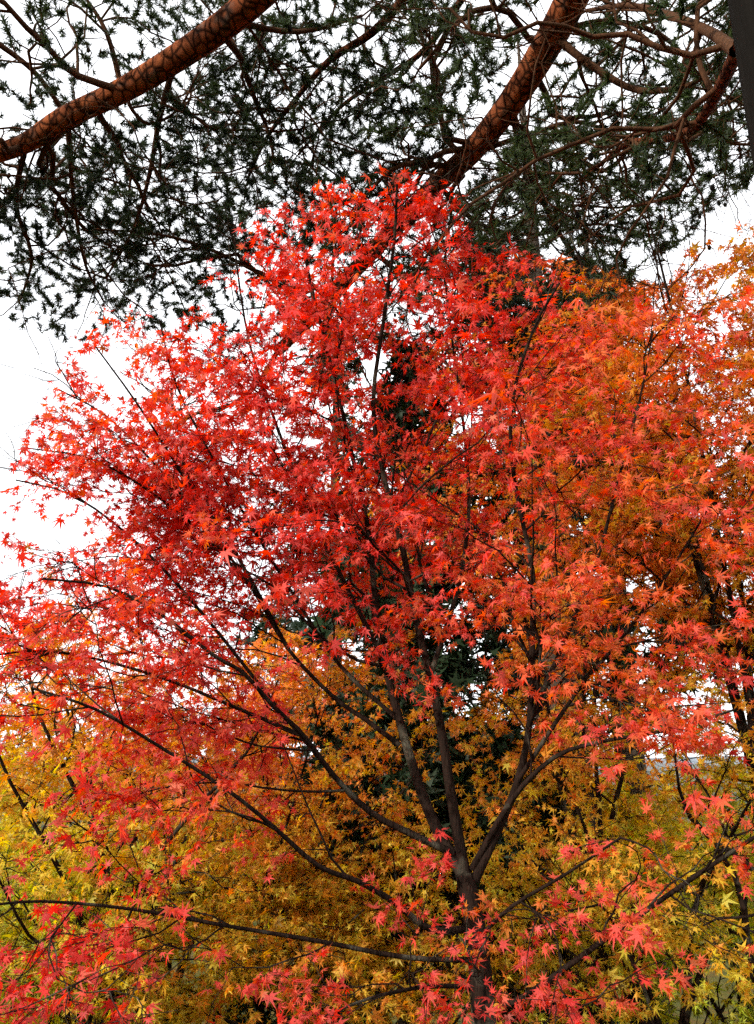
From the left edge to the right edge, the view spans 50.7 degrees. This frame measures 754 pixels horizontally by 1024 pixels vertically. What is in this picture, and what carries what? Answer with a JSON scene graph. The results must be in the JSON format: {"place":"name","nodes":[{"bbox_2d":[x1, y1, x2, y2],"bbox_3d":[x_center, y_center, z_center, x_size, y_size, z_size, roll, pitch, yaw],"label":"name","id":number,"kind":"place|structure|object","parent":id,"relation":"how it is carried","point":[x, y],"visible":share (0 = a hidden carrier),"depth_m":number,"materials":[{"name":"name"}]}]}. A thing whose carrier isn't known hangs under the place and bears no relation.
{"place":"outdoors","nodes":[
{"label":"outdoors","id":0,"kind":"place"},
{"bbox_2d":[0,629,201,900],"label":"maple","id":1,"kind":"object","parent":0,"point":[18,752],"depth_m":7.78,"materials":[{"name":"plant"}]},
{"bbox_2d":[0,692,258,1022],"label":"tree foliage","id":2,"kind":"object","parent":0,"point":[59,796],"depth_m":11.18,"materials":[{"name":"plant"}]},
{"bbox_2d":[0,541,381,1023],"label":"maple","id":3,"kind":"object","parent":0,"point":[252,870],"depth_m":7.08,"materials":[{"name":"plant"}]},
{"bbox_2d":[0,628,389,1022],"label":"tree foliage","id":4,"kind":"object","parent":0,"point":[278,693],"depth_m":11.70,"materials":[{"name":"plant"}]},
{"bbox_2d":[20,601,419,1023],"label":"maple","id":5,"kind":"object","parent":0,"point":[371,857],"depth_m":8.08,"materials":[{"name":"plant"}]},
{"bbox_2d":[209,338,427,1014],"bbox_3d":[-1.065,4.145,18.810,5.998,19.405,5.814,0,-16,0],"label":"cedar","id":6,"kind":"object","parent":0,"point":[296,625],"depth_m":19.18,"materials":[{"name":"plant"}]},
{"bbox_2d":[163,614,526,1015],"bbox_3d":[-0.604,4.607,8.611,4.687,6.500,4.777,0,-16,0],"label":"maple","id":7,"kind":"object","parent":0,"point":[380,747],"depth_m":8.67,"materials":[{"name":"orange plant"}]},
{"bbox_2d":[0,0,753,490],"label":"red pine","id":8,"kind":"object","parent":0,"point":[706,142],"depth_m":10.07,"materials":[{"name":"plant"}]},
{"bbox_2d":[3,4,726,500],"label":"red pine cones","id":9,"kind":"object","parent":8,"relation":"attached to","point":[577,214],"visible":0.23,"depth_m":10.45,"materials":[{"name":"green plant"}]},
{"bbox_2d":[0,755,753,1023],"bbox_3d":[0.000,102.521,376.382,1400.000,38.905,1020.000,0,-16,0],"label":"terrain","id":10,"kind":"structure","parent":0,"point":[713,976],"depth_m":37.79,"materials":[{"name":"plant"}]},
{"bbox_2d":[0,745,327,1023],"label":"tree foliage","id":11,"kind":"object","parent":10,"relation":"on","point":[259,844],"depth_m":6.24,"materials":[{"name":"yellow plant"}]},
{"bbox_2d":[0,783,328,1023],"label":"tree foliage","id":12,"kind":"object","parent":10,"relation":"on","point":[251,935],"depth_m":6.69,"materials":[{"name":"yellow plant"}]},
{"bbox_2d":[0,805,441,1023],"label":"tree foliage","id":13,"kind":"object","parent":10,"relation":"on","point":[319,917],"depth_m":7.50,"materials":[{"name":"yellow plant"}]},
{"bbox_2d":[2,788,561,1023],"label":"tree foliage","id":14,"kind":"object","parent":10,"relation":"on","point":[341,968],"depth_m":7.05,"materials":[{"name":"plant"}]},
{"bbox_2d":[0,115,753,1023],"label":"maple","id":15,"kind":"object","parent":10,"relation":"on","point":[198,565],"depth_m":5.69,"materials":[{"name":"red plant"}]},
{"bbox_2d":[152,712,605,1014],"bbox_3d":[0.368,7.724,14.642,8.431,8.051,7.006,0,-16,0],"label":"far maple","id":16,"kind":"object","parent":10,"relation":"on","point":[376,781],"depth_m":13.53,"materials":[{"name":"plant"}]},
{"bbox_2d":[225,326,618,1023],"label":"cedar","id":17,"kind":"object","parent":10,"relation":"on","point":[453,668],"depth_m":11.02,"materials":[{"name":"plant"}]},
{"bbox_2d":[191,777,723,1023],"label":"tree foliage","id":18,"kind":"object","parent":10,"relation":"on","point":[404,889],"depth_m":8.37,"materials":[{"name":"plant"}]},
{"bbox_2d":[282,827,753,1023],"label":"tree foliage","id":19,"kind":"object","parent":10,"relation":"on","point":[620,976],"depth_m":7.41,"materials":[{"name":"yellow plant"}]},
{"bbox_2d":[325,400,753,1023],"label":"orange maple","id":20,"kind":"object","parent":10,"relation":"on","point":[517,648],"depth_m":9.26,"materials":[{"name":"plant"}]},
{"bbox_2d":[443,275,652,983],"bbox_3d":[3.692,2.960,17.709,5.609,20.406,5.670,0,-16,0],"label":"cedar","id":21,"kind":"object","parent":10,"relation":"on","point":[512,690],"depth_m":17.42,"materials":[{"name":"plant"}]},
{"bbox_2d":[348,669,753,1023],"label":"tree foliage","id":22,"kind":"object","parent":10,"relation":"on","point":[677,828],"depth_m":11.27,"materials":[{"name":"yellow plant"}]},
{"bbox_2d":[396,41,721,1023],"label":"cedar","id":23,"kind":"object","parent":10,"relation":"on","point":[502,644],"depth_m":12.43,"materials":[{"name":"plant"}]},
{"bbox_2d":[390,649,753,1023],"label":"maple","id":24,"kind":"object","parent":10,"relation":"on","point":[545,752],"depth_m":7.14,"materials":[{"name":"yellow plant"}]},
{"bbox_2d":[408,791,753,1023],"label":"tree foliage","id":25,"kind":"object","parent":10,"relation":"on","point":[735,976],"depth_m":6.25,"materials":[{"name":"yellow plant"}]},
{"bbox_2d":[421,68,753,790],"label":"orange maple","id":26,"kind":"object","parent":10,"relation":"on","point":[673,386],"depth_m":8.44,"materials":[{"name":"orange plant"}]},
{"bbox_2d":[473,190,753,1023],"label":"cedar","id":27,"kind":"object","parent":10,"relation":"on","point":[629,649],"depth_m":13.41,"materials":[{"name":"plant"}]},
{"bbox_2d":[490,743,753,1023],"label":"tree foliage","id":28,"kind":"object","parent":10,"relation":"on","point":[626,787],"depth_m":10.88,"materials":[{"name":"plant"}]},
{"bbox_2d":[535,600,753,1004],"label":"maple","id":29,"kind":"object","parent":10,"relation":"on","point":[665,792],"depth_m":6.89,"materials":[{"name":"plant"}]},
{"bbox_2d":[0,0,753,757],"label":"sky","id":30,"kind":"structure","parent":0,"point":[17,350],"materials":[{"name":"white"}]}
]}

